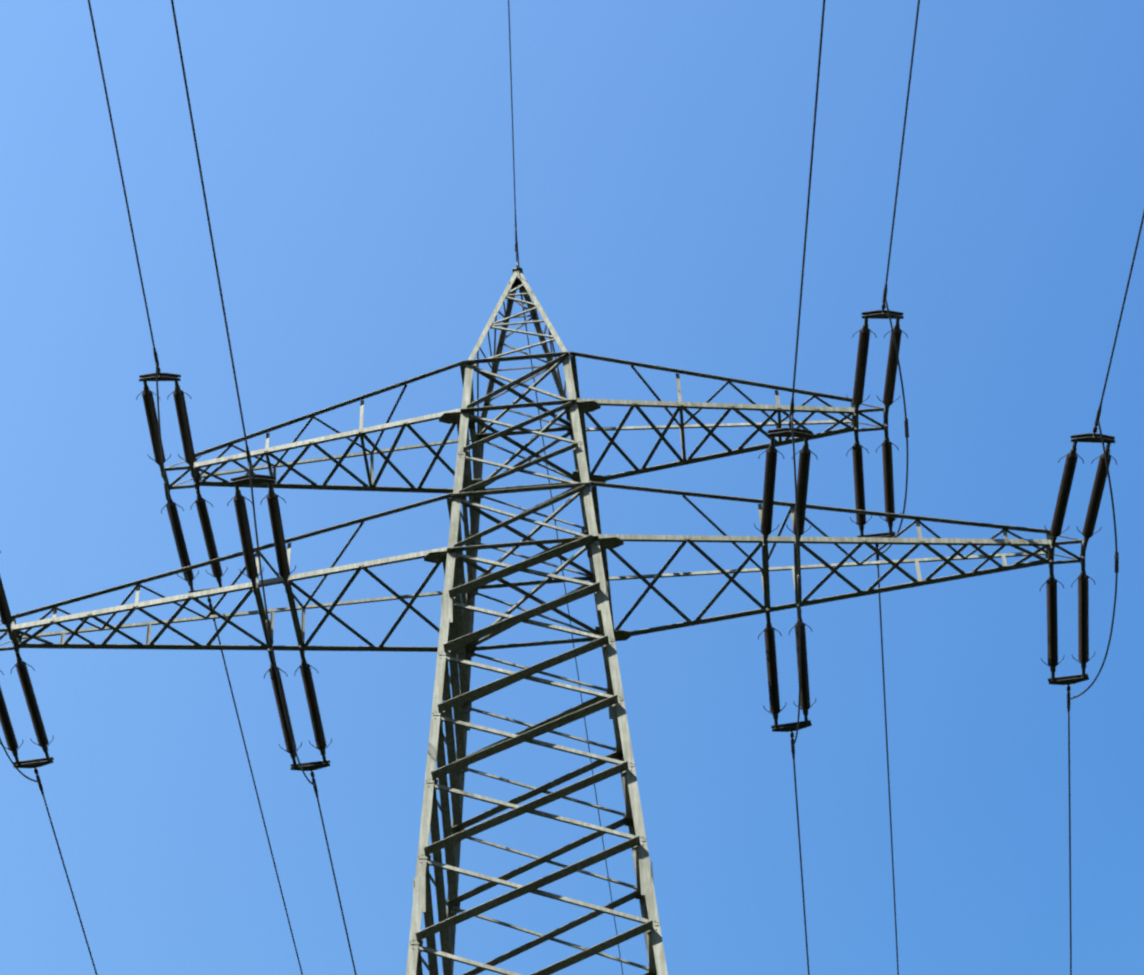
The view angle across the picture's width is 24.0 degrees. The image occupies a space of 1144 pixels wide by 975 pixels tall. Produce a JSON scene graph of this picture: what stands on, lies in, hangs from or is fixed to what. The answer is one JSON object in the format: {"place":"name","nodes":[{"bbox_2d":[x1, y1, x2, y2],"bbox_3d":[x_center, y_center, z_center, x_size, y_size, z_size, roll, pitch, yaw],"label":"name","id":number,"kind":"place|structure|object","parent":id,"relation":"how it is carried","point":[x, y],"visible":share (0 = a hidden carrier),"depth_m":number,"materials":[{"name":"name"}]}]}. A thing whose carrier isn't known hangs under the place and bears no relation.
{"place":"outdoors","nodes":[
{"label":"outdoors","id":0,"kind":"place"},
{"bbox_2d":[0,0,1143,974],"label":"sky","id":1,"kind":"structure","parent":0,"point":[356,156],"materials":[{"name":"blue"}]},
{"bbox_3d":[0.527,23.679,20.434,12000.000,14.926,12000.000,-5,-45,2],"label":"ground","id":2,"kind":"structure","parent":0,"visible":0},
{"bbox_2d":[0,262,1085,974],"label":"pylon","id":3,"kind":"object","parent":2,"relation":"on","point":[458,642],"visible":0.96,"depth_m":42.55,"materials":[{"name":"metal"}]},
{"bbox_2d":[0,551,17,639],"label":"insulator fittings","id":4,"kind":"object","parent":3,"relation":"attached to","point":[9,630],"visible":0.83,"depth_m":42.53,"materials":[{"name":"black metal"}]},
{"bbox_2d":[0,576,12,624],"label":"insulator rods","id":5,"kind":"object","parent":4,"relation":"attached to","point":[5,616],"visible":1,"depth_m":42.12,"materials":[{"name":"ceramic"}]},
{"bbox_2d":[0,643,53,795],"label":"insulator fittings","id":6,"kind":"object","parent":3,"relation":"attached to","point":[36,763],"visible":0.96,"depth_m":44.49,"materials":[{"name":"black metal"}]},
{"bbox_2d":[0,661,48,750],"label":"insulator rods","id":7,"kind":"object","parent":6,"relation":"attached to","point":[33,710],"visible":0.96,"depth_m":43.78,"materials":[{"name":"ceramic"}]},
{"bbox_2d":[136,348,200,477],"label":"insulator fittings","id":8,"kind":"object","parent":3,"relation":"attached to","point":[144,378],"visible":0.94,"depth_m":42.94,"materials":[{"name":"black metal"}]},
{"bbox_2d":[142,390,195,464],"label":"insulator rods","id":9,"kind":"object","parent":8,"relation":"attached to","point":[182,417],"visible":0.98,"depth_m":43.87,"materials":[{"name":"ceramic"}]},
{"bbox_2d":[161,481,227,622],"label":"insulator fittings","id":10,"kind":"object","parent":3,"relation":"attached to","point":[199,499],"visible":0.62,"depth_m":46.66,"materials":[{"name":"black metal"}]},
{"bbox_2d":[166,498,222,580],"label":"insulator rods","id":11,"kind":"object","parent":10,"relation":"attached to","point":[207,531],"visible":0.85,"depth_m":46.01,"materials":[{"name":"ceramic"}]},
{"bbox_2d":[227,445,295,594],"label":"insulator fittings","id":12,"kind":"object","parent":3,"relation":"attached to","point":[256,479],"visible":0.77,"depth_m":40.24,"materials":[{"name":"black metal"}]},
{"bbox_2d":[233,495,289,578],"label":"insulator rods","id":13,"kind":"object","parent":12,"relation":"attached to","point":[247,542],"visible":1,"depth_m":41.12,"materials":[{"name":"ceramic"}]},
{"bbox_2d":[264,644,331,798],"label":"insulator fittings","id":14,"kind":"object","parent":3,"relation":"attached to","point":[311,766],"visible":0.92,"depth_m":44.65,"materials":[{"name":"black metal"}]},
{"bbox_2d":[269,664,326,752],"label":"insulator rods","id":15,"kind":"object","parent":14,"relation":"attached to","point":[313,706],"visible":0.88,"depth_m":43.91,"materials":[{"name":"ceramic"}]},
{"bbox_2d":[0,0,1143,974],"bbox_3d":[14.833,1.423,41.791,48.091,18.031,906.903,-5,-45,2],"label":"conductors","id":16,"kind":"object","parent":3,"relation":"attached to","point":[549,480],"visible":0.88,"depth_m":41.69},
{"bbox_2d":[754,398,817,552],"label":"insulator fittings","id":17,"kind":"object","parent":3,"relation":"attached to","point":[786,432],"visible":0.77,"depth_m":40.03,"materials":[{"name":"black metal"}]},
{"bbox_2d":[760,449,810,535],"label":"insulator rods","id":18,"kind":"object","parent":17,"relation":"attached to","point":[769,485],"visible":0.9,"depth_m":40.88,"materials":[{"name":"ceramic"}]},
{"bbox_2d":[758,603,815,759],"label":"insulator fittings","id":19,"kind":"object","parent":3,"relation":"attached to","point":[791,727],"visible":0.85,"depth_m":44.48,"materials":[{"name":"black metal"}]},
{"bbox_2d":[764,624,809,713],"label":"insulator rods","id":20,"kind":"object","parent":19,"relation":"attached to","point":[772,671],"visible":0.92,"depth_m":43.68,"materials":[{"name":"ceramic"}]},
{"bbox_2d":[846,423,900,567],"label":"insulator fittings","id":21,"kind":"object","parent":3,"relation":"attached to","point":[890,533],"visible":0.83,"depth_m":46.40,"materials":[{"name":"black metal"}]},
{"bbox_2d":[852,443,894,524],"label":"insulator rods","id":22,"kind":"object","parent":21,"relation":"attached to","point":[888,476],"visible":0.96,"depth_m":45.67,"materials":[{"name":"ceramic"}]},
{"bbox_2d":[846,283,907,419],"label":"insulator fittings","id":23,"kind":"object","parent":3,"relation":"attached to","point":[877,314],"visible":0.88,"depth_m":42.61,"materials":[{"name":"black metal"}]},
{"bbox_2d":[852,329,901,405],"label":"insulator rods","id":24,"kind":"object","parent":23,"relation":"attached to","point":[861,366],"visible":0.98,"depth_m":43.61,"materials":[{"name":"ceramic"}]},
{"bbox_2d":[1040,555,1095,712],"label":"insulator fittings","id":25,"kind":"object","parent":3,"relation":"attached to","point":[1065,680],"visible":0.92,"depth_m":43.93,"materials":[{"name":"black metal"}]},
{"bbox_2d":[1046,575,1088,666],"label":"insulator rods","id":26,"kind":"object","parent":25,"relation":"attached to","point":[1083,624],"visible":0.98,"depth_m":43.17,"materials":[{"name":"ceramic"}]},
{"bbox_2d":[1044,405,1116,553],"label":"insulator fittings","id":27,"kind":"object","parent":3,"relation":"attached to","point":[1094,437],"visible":0.79,"depth_m":40.26,"materials":[{"name":"black metal"}]},
{"bbox_2d":[1050,454,1110,537],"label":"insulator rods","id":28,"kind":"object","parent":27,"relation":"attached to","point":[1064,494],"visible":0.96,"depth_m":41.18,"materials":[{"name":"ceramic"}]}
]}

